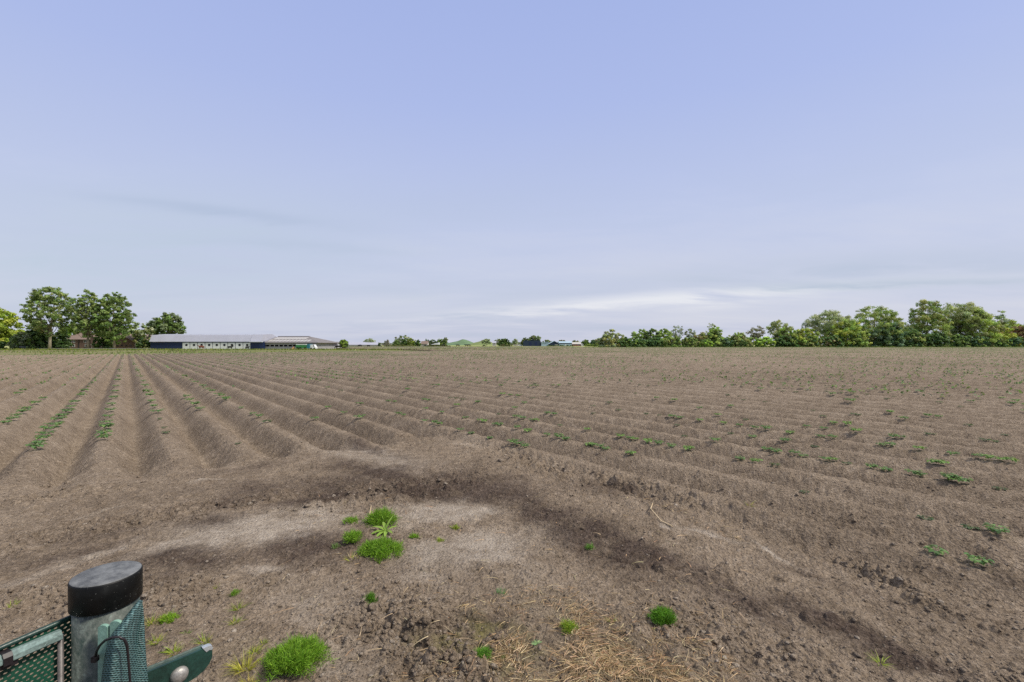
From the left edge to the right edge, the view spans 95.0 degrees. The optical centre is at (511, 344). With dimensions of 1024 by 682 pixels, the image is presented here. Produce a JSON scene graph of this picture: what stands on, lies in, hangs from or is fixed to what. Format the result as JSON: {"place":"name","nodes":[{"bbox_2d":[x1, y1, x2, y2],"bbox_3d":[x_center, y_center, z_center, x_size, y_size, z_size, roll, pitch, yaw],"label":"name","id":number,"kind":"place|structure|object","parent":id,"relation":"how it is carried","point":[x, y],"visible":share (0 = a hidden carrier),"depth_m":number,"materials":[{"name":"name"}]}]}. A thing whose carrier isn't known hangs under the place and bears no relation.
{"place":"outdoors","nodes":[
{"label":"outdoors","id":0,"kind":"place"},
{"bbox_2d":[0,350,423,354],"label":"weedy strip","id":1,"kind":"object","parent":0,"point":[77,352],"depth_m":115.09,"materials":[{"name":"plant"}]},
{"bbox_2d":[0,349,447,353],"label":"field weeds","id":2,"kind":"object","parent":1,"relation":"on","point":[121,351],"visible":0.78,"depth_m":109.07,"materials":[{"name":"green plant"}]},
{"bbox_2d":[0,348,556,349],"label":"rough grass","id":3,"kind":"structure","parent":1,"relation":"on","point":[226,348],"depth_m":142.59,"materials":[{"name":"green plant"}]},
{"bbox_2d":[348,342,381,345],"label":"shed","id":4,"kind":"structure","parent":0,"point":[363,343],"depth_m":337.17,"materials":[{"name":"white metal"}]},
{"bbox_2d":[447,339,472,344],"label":"hill","id":5,"kind":"structure","parent":0,"point":[462,342],"depth_m":684.82,"materials":[{"name":"green plant"}]},
{"bbox_2d":[5,345,948,349],"bbox_3d":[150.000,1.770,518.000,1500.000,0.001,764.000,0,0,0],"label":"pasture","id":6,"kind":"structure","parent":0,"point":[461,345],"depth_m":361.27,"materials":[{"name":"green plant"}]},
{"bbox_2d":[0,307,25,343],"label":"tree","id":7,"kind":"object","parent":6,"relation":"on","point":[6,323],"visible":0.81,"depth_m":158.04,"materials":[{"name":"green plant"}]},
{"bbox_2d":[6,332,40,348],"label":"shrub","id":8,"kind":"object","parent":6,"relation":"on","point":[17,340],"visible":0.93,"depth_m":150.67,"materials":[{"name":"green plant"}]},
{"bbox_2d":[23,324,62,348],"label":"shrub","id":9,"kind":"object","parent":6,"relation":"on","point":[42,340],"visible":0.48,"depth_m":154.21,"materials":[{"name":"green plant"}]},
{"bbox_2d":[19,286,78,348],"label":"tree","id":10,"kind":"object","parent":6,"relation":"on","point":[37,322],"visible":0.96,"depth_m":148.46,"materials":[{"name":"green plant"}]},
{"bbox_2d":[52,329,73,347],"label":"shrub","id":11,"kind":"object","parent":6,"relation":"on","point":[64,341],"visible":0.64,"depth_m":160.43,"materials":[{"name":"green plant"}]},
{"bbox_2d":[64,320,93,335],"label":"tree","id":12,"kind":"object","parent":6,"relation":"on","point":[70,331],"visible":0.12,"depth_m":176.25,"materials":[{"name":"green plant"}]},
{"bbox_2d":[67,331,101,347],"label":"farmhouse","id":13,"kind":"object","parent":6,"relation":"on","point":[77,341],"visible":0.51,"depth_m":172.00,"materials":[{"name":"brown brick"}]},
{"bbox_2d":[67,289,102,347],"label":"tree","id":14,"kind":"object","parent":6,"relation":"on","point":[85,313],"visible":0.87,"depth_m":150.50,"materials":[{"name":"green plant"}]},
{"bbox_2d":[37,348,150,349],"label":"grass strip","id":15,"kind":"object","parent":6,"relation":"on","point":[96,348],"visible":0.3,"depth_m":149.96,"materials":[{"name":"green plant"}]},
{"bbox_2d":[91,329,112,347],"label":"shrub","id":16,"kind":"object","parent":6,"relation":"on","point":[101,342],"visible":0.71,"depth_m":161.71,"materials":[{"name":"green plant"}]},
{"bbox_2d":[89,292,136,347],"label":"tree","id":17,"kind":"object","parent":6,"relation":"on","point":[106,312],"visible":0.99,"depth_m":153.29,"materials":[{"name":"green plant"}]},
{"bbox_2d":[110,334,151,347],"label":"barn","id":18,"kind":"structure","parent":6,"relation":"on","point":[129,343],"depth_m":166.00,"materials":[{"name":"brown brick"}]},
{"bbox_2d":[128,321,154,342],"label":"tree","id":19,"kind":"object","parent":6,"relation":"on","point":[137,334],"visible":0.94,"depth_m":166.95,"materials":[{"name":"green plant"}]},
{"bbox_2d":[135,337,149,347],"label":"shrub","id":20,"kind":"object","parent":6,"relation":"on","point":[145,343],"visible":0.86,"depth_m":165.18,"materials":[{"name":"green plant"}]},
{"bbox_2d":[146,312,186,334],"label":"tree","id":21,"kind":"object","parent":6,"relation":"on","point":[165,323],"visible":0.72,"depth_m":187.80,"materials":[{"name":"green plant"}]},
{"bbox_2d":[149,334,275,348],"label":"barn","id":22,"kind":"structure","parent":6,"relation":"on","point":[207,341],"depth_m":165.00,"materials":[{"name":"white metal"}]},
{"bbox_2d":[265,336,338,348],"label":"barn","id":23,"kind":"structure","parent":6,"relation":"on","point":[283,342],"depth_m":169.00,"materials":[{"name":"grey metal"}]},
{"bbox_2d":[296,344,311,348],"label":"trailer","id":24,"kind":"object","parent":6,"relation":"on","point":[301,346],"visible":0.74,"depth_m":161.00,"materials":[{"name":"metal"}]},
{"bbox_2d":[338,339,348,347],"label":"tree","id":25,"kind":"object","parent":6,"relation":"on","point":[343,343],"visible":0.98,"depth_m":189.32,"materials":[{"name":"green plant"}]},
{"bbox_2d":[392,335,409,345],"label":"tree","id":26,"kind":"object","parent":6,"relation":"on","point":[401,340],"visible":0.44,"depth_m":378.12,"materials":[{"name":"green plant"}]},
{"bbox_2d":[498,338,510,345],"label":"tree","id":27,"kind":"object","parent":6,"relation":"on","point":[503,341],"visible":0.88,"depth_m":438.42,"materials":[{"name":"green plant"}]},
{"bbox_2d":[470,340,497,345],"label":"hill","id":28,"kind":"structure","parent":0,"point":[479,343],"depth_m":623.27,"materials":[{"name":"green plant"}]},
{"bbox_2d":[0,346,1023,681],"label":"field","id":29,"kind":"structure","parent":0,"point":[382,450],"depth_m":4.77,"materials":[{"name":"soil"}]},
{"bbox_2d":[25,442,46,448],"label":"potato plant","id":30,"kind":"object","parent":29,"relation":"on","point":[34,447],"visible":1,"depth_m":6.79,"materials":[{"name":"green plant"}]},
{"bbox_2d":[39,424,59,429],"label":"potato plant","id":31,"kind":"object","parent":29,"relation":"on","point":[46,427],"visible":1,"depth_m":8.19,"materials":[{"name":"green plant"}]},
{"bbox_2d":[144,612,166,628],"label":"grass tuft","id":32,"kind":"object","parent":29,"relation":"on","point":[152,620],"visible":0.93,"depth_m":2.67,"materials":[{"name":"green plant"}]},
{"bbox_2d":[146,633,167,647],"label":"grass tuft","id":33,"kind":"object","parent":29,"relation":"on","point":[158,639],"visible":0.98,"depth_m":2.51,"materials":[{"name":"green plant"}]},
{"bbox_2d":[157,611,180,623],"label":"weed","id":34,"kind":"object","parent":29,"relation":"on","point":[167,616],"visible":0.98,"depth_m":2.69,"materials":[{"name":"green plant"}]},
{"bbox_2d":[159,642,183,657],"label":"grass tuft","id":35,"kind":"object","parent":29,"relation":"on","point":[167,652],"visible":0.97,"depth_m":2.42,"materials":[{"name":"green plant"}]},
{"bbox_2d":[192,631,212,644],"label":"grass tuft","id":36,"kind":"object","parent":29,"relation":"on","point":[203,639],"visible":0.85,"depth_m":2.52,"materials":[{"name":"green plant"}]},
{"bbox_2d":[218,646,266,675],"bbox_3d":[-1.321,1.558,2.307,0.234,0.105,0.203,0,0,0],"label":"grass tuft","id":37,"kind":"object","parent":29,"relation":"on","point":[237,667],"visible":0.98,"depth_m":2.31,"materials":[{"name":"yellow plant"}]},
{"bbox_2d":[246,641,265,654],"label":"grass tuft","id":38,"kind":"object","parent":29,"relation":"on","point":[255,649],"visible":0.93,"depth_m":2.45,"materials":[{"name":"green plant"}]},
{"bbox_2d":[253,631,336,681],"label":"weed","id":39,"kind":"object","parent":29,"relation":"on","point":[279,659],"visible":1,"depth_m":2.30,"materials":[{"name":"green plant"}]},
{"bbox_2d":[339,552,359,561],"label":"grass tuft","id":40,"kind":"object","parent":29,"relation":"on","point":[344,558],"visible":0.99,"depth_m":3.49,"materials":[{"name":"green plant"}]},
{"bbox_2d":[343,515,359,523],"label":"weed","id":41,"kind":"object","parent":29,"relation":"on","point":[352,519],"visible":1,"depth_m":4.20,"materials":[{"name":"green plant"}]},
{"bbox_2d":[342,528,364,545],"bbox_3d":[-1.279,1.535,3.769,0.194,0.116,0.193,0,0,0],"label":"weed","id":42,"kind":"object","parent":29,"relation":"on","point":[353,535],"visible":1,"depth_m":3.75,"materials":[{"name":"green plant"}]},
{"bbox_2d":[365,591,377,604],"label":"weed","id":43,"kind":"object","parent":29,"relation":"on","point":[371,595],"visible":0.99,"depth_m":2.85,"materials":[{"name":"green plant"}]},
{"bbox_2d":[355,535,405,563],"bbox_3d":[-1.000,1.540,3.576,0.383,0.156,0.382,0,0,0],"label":"weed","id":44,"kind":"object","parent":29,"relation":"on","point":[375,547],"visible":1,"depth_m":3.54,"materials":[{"name":"green plant"}]},
{"bbox_2d":[360,507,400,526],"bbox_3d":[-1.172,1.539,4.200,0.378,0.186,0.334,0,0,0],"label":"weed","id":45,"kind":"object","parent":29,"relation":"on","point":[382,515],"visible":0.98,"depth_m":4.16,"materials":[{"name":"green plant"}]},
{"bbox_2d":[371,516,395,536],"bbox_3d":[-1.092,1.545,3.973,0.231,0.140,0.190,0,0,0],"label":"broad leaved weed","id":46,"kind":"object","parent":29,"relation":"on","point":[385,529],"visible":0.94,"depth_m":3.98,"materials":[{"name":"green plant"}]},
{"bbox_2d":[473,643,492,659],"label":"weed","id":47,"kind":"object","parent":29,"relation":"on","point":[483,651],"visible":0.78,"depth_m":2.36,"materials":[{"name":"green plant"}]},
{"bbox_2d":[0,413,1023,681],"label":"soil clods","id":48,"kind":"object","parent":29,"relation":"on","point":[424,621],"visible":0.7,"depth_m":2.73,"materials":[{"name":"brown soil"}]},
{"bbox_2d":[0,346,1023,396],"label":"potato seedlings","id":49,"kind":"object","parent":29,"relation":"on","point":[587,349],"visible":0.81,"depth_m":49.17,"materials":[{"name":"green plant"}]},
{"bbox_2d":[273,492,758,681],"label":"dead grass","id":50,"kind":"structure","parent":29,"relation":"on","point":[608,666],"depth_m":2.39,"materials":[{"name":"plant"}]},
{"bbox_2d":[559,617,579,632],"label":"weed","id":51,"kind":"object","parent":29,"relation":"on","point":[568,624],"visible":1,"depth_m":2.61,"materials":[{"name":"green plant"}]},
{"bbox_2d":[645,605,678,626],"bbox_3d":[0.867,1.552,2.705,0.201,0.106,0.172,0,0,-18],"label":"weed","id":52,"kind":"object","parent":29,"relation":"on","point":[668,617],"visible":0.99,"depth_m":2.68,"materials":[{"name":"green plant"}]},
{"bbox_2d":[867,650,896,668],"bbox_3d":[1.861,1.583,2.354,0.158,0.052,0.120,0,0,-17],"label":"grass tuft","id":53,"kind":"object","parent":29,"relation":"on","point":[879,660],"visible":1,"depth_m":2.37,"materials":[{"name":"green plant"}]},
{"bbox_2d":[924,544,948,554],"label":"potato plant","id":54,"kind":"object","parent":29,"relation":"on","point":[936,552],"visible":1,"depth_m":3.42,"materials":[{"name":"green plant"}]},
{"bbox_2d":[940,472,957,477],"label":"potato plant","id":55,"kind":"object","parent":29,"relation":"on","point":[947,475],"visible":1,"depth_m":5.23,"materials":[{"name":"green plant"}]},
{"bbox_2d":[955,476,972,481],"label":"potato plant","id":56,"kind":"object","parent":29,"relation":"on","point":[962,479],"visible":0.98,"depth_m":5.15,"materials":[{"name":"green plant"}]},
{"bbox_2d":[960,524,981,529],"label":"potato plant","id":57,"kind":"object","parent":29,"relation":"on","point":[967,526],"visible":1,"depth_m":3.90,"materials":[{"name":"green plant"}]},
{"bbox_2d":[963,552,994,565],"bbox_3d":[3.247,1.501,3.260,0.146,0.054,0.153,0,0,24],"label":"potato plant","id":58,"kind":"object","parent":29,"relation":"on","point":[972,557],"visible":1,"depth_m":3.24,"materials":[{"name":"green plant"}]},
{"bbox_2d":[982,522,1009,533],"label":"potato plant","id":59,"kind":"object","parent":29,"relation":"on","point":[993,529],"visible":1,"depth_m":3.77,"materials":[{"name":"green plant"}]},
{"bbox_2d":[0,0,1023,342],"label":"sky","id":60,"kind":"structure","parent":0,"point":[474,171],"materials":[{"name":"blue"}]},
{"bbox_2d":[523,340,540,345],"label":"shed","id":61,"kind":"structure","parent":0,"point":[531,342],"depth_m":425.00,"materials":[{"name":"blue metal"}]},
{"bbox_2d":[541,341,571,345],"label":"barn","id":62,"kind":"structure","parent":0,"point":[559,343],"depth_m":423.00,"materials":[{"name":"white metal"}]},
{"label":"ground","id":63,"kind":"structure","parent":0,"visible":0},
{"bbox_2d":[0,561,212,681],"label":"garden fence","id":64,"kind":"object","parent":63,"relation":"on","point":[105,617],"visible":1,"depth_m":0.51,"materials":[{"name":"green metal"}]},
{"label":"verge","id":65,"kind":"structure","parent":0,"visible":0},
{"bbox_2d":[595,329,624,346],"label":"shrub","id":66,"kind":"object","parent":65,"relation":"on","point":[606,340],"visible":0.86,"depth_m":243.45,"materials":[{"name":"green plant"}]},
{"bbox_2d":[616,336,634,346],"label":"shrub","id":67,"kind":"object","parent":65,"relation":"on","point":[626,341],"visible":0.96,"depth_m":241.96,"materials":[{"name":"green plant"}]},
{"bbox_2d":[631,329,647,342],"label":"tree","id":68,"kind":"object","parent":65,"relation":"on","point":[634,335],"visible":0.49,"depth_m":250.84,"materials":[{"name":"green plant"}]},
{"bbox_2d":[631,338,648,346],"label":"shrub","id":69,"kind":"object","parent":65,"relation":"on","point":[640,342],"visible":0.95,"depth_m":241.97,"materials":[{"name":"green plant"}]},
{"bbox_2d":[644,328,662,346],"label":"tree","id":70,"kind":"object","parent":65,"relation":"on","point":[651,335],"visible":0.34,"depth_m":248.30,"materials":[{"name":"green plant"}]},
{"bbox_2d":[646,337,663,346],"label":"shrub","id":71,"kind":"object","parent":65,"relation":"on","point":[654,342],"visible":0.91,"depth_m":242.16,"materials":[{"name":"green plant"}]},
{"bbox_2d":[656,328,672,345],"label":"tree","id":72,"kind":"object","parent":65,"relation":"on","point":[665,334],"visible":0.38,"depth_m":253.22,"materials":[{"name":"green plant"}]},
{"bbox_2d":[661,336,681,346],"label":"shrub","id":73,"kind":"object","parent":65,"relation":"on","point":[671,341],"visible":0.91,"depth_m":242.35,"materials":[{"name":"green plant"}]},
{"bbox_2d":[672,325,683,340],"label":"tree","id":74,"kind":"object","parent":65,"relation":"on","point":[679,331],"visible":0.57,"depth_m":256.94,"materials":[{"name":"green plant"}]},
{"bbox_2d":[681,337,700,346],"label":"shrub","id":75,"kind":"object","parent":65,"relation":"on","point":[691,342],"visible":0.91,"depth_m":242.32,"materials":[{"name":"green plant"}]},
{"bbox_2d":[684,329,697,339],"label":"tree","id":76,"kind":"object","parent":65,"relation":"on","point":[691,332],"visible":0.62,"depth_m":256.69,"materials":[{"name":"green plant"}]},
{"bbox_2d":[693,332,708,346],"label":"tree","id":77,"kind":"object","parent":65,"relation":"on","point":[702,335],"visible":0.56,"depth_m":245.13,"materials":[{"name":"green plant"}]},
{"bbox_2d":[697,339,713,346],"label":"shrub","id":78,"kind":"object","parent":65,"relation":"on","point":[705,342],"visible":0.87,"depth_m":242.01,"materials":[{"name":"green plant"}]},
{"bbox_2d":[706,325,726,346],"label":"tree","id":79,"kind":"object","parent":65,"relation":"on","point":[713,334],"visible":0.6,"depth_m":245.36,"materials":[{"name":"green plant"}]},
{"bbox_2d":[717,337,733,346],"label":"shrub","id":80,"kind":"object","parent":65,"relation":"on","point":[728,342],"visible":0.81,"depth_m":241.67,"materials":[{"name":"green plant"}]},
{"bbox_2d":[727,332,753,346],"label":"shrub","id":81,"kind":"object","parent":65,"relation":"on","point":[740,335],"visible":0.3,"depth_m":247.08,"materials":[{"name":"green plant"}]},
{"bbox_2d":[732,339,753,346],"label":"shrub","id":82,"kind":"object","parent":65,"relation":"on","point":[742,342],"visible":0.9,"depth_m":242.01,"materials":[{"name":"green plant"}]},
{"bbox_2d":[745,326,765,342],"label":"tree","id":83,"kind":"object","parent":65,"relation":"on","point":[757,335],"visible":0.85,"depth_m":253.01,"materials":[{"name":"green plant"}]},
{"bbox_2d":[753,336,775,346],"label":"shrub","id":84,"kind":"object","parent":65,"relation":"on","point":[765,341],"visible":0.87,"depth_m":242.35,"materials":[{"name":"green plant"}]},
{"bbox_2d":[765,319,793,339],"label":"tree","id":85,"kind":"object","parent":65,"relation":"on","point":[774,324],"visible":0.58,"depth_m":252.73,"materials":[{"name":"green plant"}]},
{"bbox_2d":[770,327,799,345],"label":"shrub","id":86,"kind":"object","parent":65,"relation":"on","point":[789,333],"visible":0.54,"depth_m":245.91,"materials":[{"name":"green plant"}]},
{"bbox_2d":[775,335,800,346],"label":"shrub","id":87,"kind":"object","parent":65,"relation":"on","point":[779,341],"visible":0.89,"depth_m":242.36,"materials":[{"name":"green plant"}]},
{"bbox_2d":[594,346,1019,346],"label":"verge grass","id":88,"kind":"structure","parent":65,"relation":"on","point":[822,346],"depth_m":240.70,"materials":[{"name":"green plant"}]},
{"bbox_2d":[796,328,822,346],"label":"shrub","id":89,"kind":"object","parent":65,"relation":"on","point":[803,332],"visible":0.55,"depth_m":244.65,"materials":[{"name":"green plant"}]},
{"bbox_2d":[797,336,822,346],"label":"shrub","id":90,"kind":"object","parent":65,"relation":"on","point":[811,339],"visible":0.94,"depth_m":242.18,"materials":[{"name":"green plant"}]},
{"bbox_2d":[804,310,856,342],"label":"tree","id":91,"kind":"object","parent":65,"relation":"on","point":[837,317],"visible":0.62,"depth_m":255.44,"materials":[{"name":"green plant"}]},
{"bbox_2d":[820,335,844,346],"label":"shrub","id":92,"kind":"object","parent":65,"relation":"on","point":[835,339],"visible":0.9,"depth_m":242.53,"materials":[{"name":"green plant"}]},
{"bbox_2d":[820,319,872,346],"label":"tree","id":93,"kind":"object","parent":65,"relation":"on","point":[852,329],"visible":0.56,"depth_m":244.95,"materials":[{"name":"green plant"}]},
{"bbox_2d":[844,332,869,346],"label":"shrub","id":94,"kind":"object","parent":65,"relation":"on","point":[849,336],"visible":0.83,"depth_m":242.04,"materials":[{"name":"green plant"}]},
{"bbox_2d":[844,305,914,345],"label":"tree","id":95,"kind":"object","parent":65,"relation":"on","point":[880,317],"visible":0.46,"depth_m":250.74,"materials":[{"name":"green plant"}]},
{"bbox_2d":[867,322,927,346],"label":"shrub","id":96,"kind":"object","parent":65,"relation":"on","point":[883,339],"visible":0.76,"depth_m":244.11,"materials":[{"name":"green plant"}]},
{"bbox_2d":[904,331,926,346],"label":"shrub","id":97,"kind":"object","parent":65,"relation":"on","point":[922,337],"visible":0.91,"depth_m":242.22,"materials":[{"name":"green plant"}]},
{"bbox_2d":[905,299,953,346],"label":"tree","id":98,"kind":"object","parent":65,"relation":"on","point":[925,319],"visible":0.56,"depth_m":249.44,"materials":[{"name":"green plant"}]},
{"bbox_2d":[926,332,950,346],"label":"shrub","id":99,"kind":"object","parent":65,"relation":"on","point":[941,340],"visible":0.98,"depth_m":242.51,"materials":[{"name":"green plant"}]},
{"bbox_2d":[950,334,971,346],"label":"shrub","id":100,"kind":"object","parent":65,"relation":"on","point":[960,340],"visible":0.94,"depth_m":242.41,"materials":[{"name":"green plant"}]},
{"bbox_2d":[936,301,993,341],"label":"tree","id":101,"kind":"object","parent":65,"relation":"on","point":[956,313],"visible":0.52,"depth_m":252.93,"materials":[{"name":"green plant"}]},
{"bbox_2d":[948,308,1005,346],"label":"tree","id":102,"kind":"object","parent":65,"relation":"on","point":[974,327],"visible":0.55,"depth_m":245.54,"materials":[{"name":"green plant"}]},
{"bbox_2d":[969,336,990,346],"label":"shrub","id":103,"kind":"object","parent":65,"relation":"on","point":[975,342],"visible":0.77,"depth_m":242.19,"materials":[{"name":"green plant"}]},
{"bbox_2d":[984,310,1012,331],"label":"tree","id":104,"kind":"object","parent":65,"relation":"on","point":[998,317],"visible":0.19,"depth_m":258.26,"materials":[{"name":"green plant"}]},
{"bbox_2d":[984,324,1018,344],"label":"shrub","id":105,"kind":"object","parent":65,"relation":"on","point":[1007,334],"visible":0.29,"depth_m":245.82,"materials":[{"name":"green plant"}]},
{"bbox_2d":[991,338,1012,346],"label":"shrub","id":106,"kind":"object","parent":65,"relation":"on","point":[1005,343],"visible":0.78,"depth_m":241.99,"materials":[{"name":"green plant"}]},
{"bbox_2d":[1001,316,1023,332],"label":"tree","id":107,"kind":"object","parent":65,"relation":"on","point":[1014,322],"visible":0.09,"depth_m":258.86,"materials":[{"name":"green plant"}]},
{"bbox_2d":[1005,326,1023,337],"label":"tree","id":108,"kind":"object","parent":65,"relation":"on","point":[1020,330],"visible":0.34,"depth_m":248.63,"materials":[{"name":"green plant"}]},
{"bbox_2d":[1009,337,1023,346],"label":"shrub","id":109,"kind":"object","parent":65,"relation":"on","point":[1017,340],"visible":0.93,"depth_m":242.05,"materials":[{"name":"green plant"}]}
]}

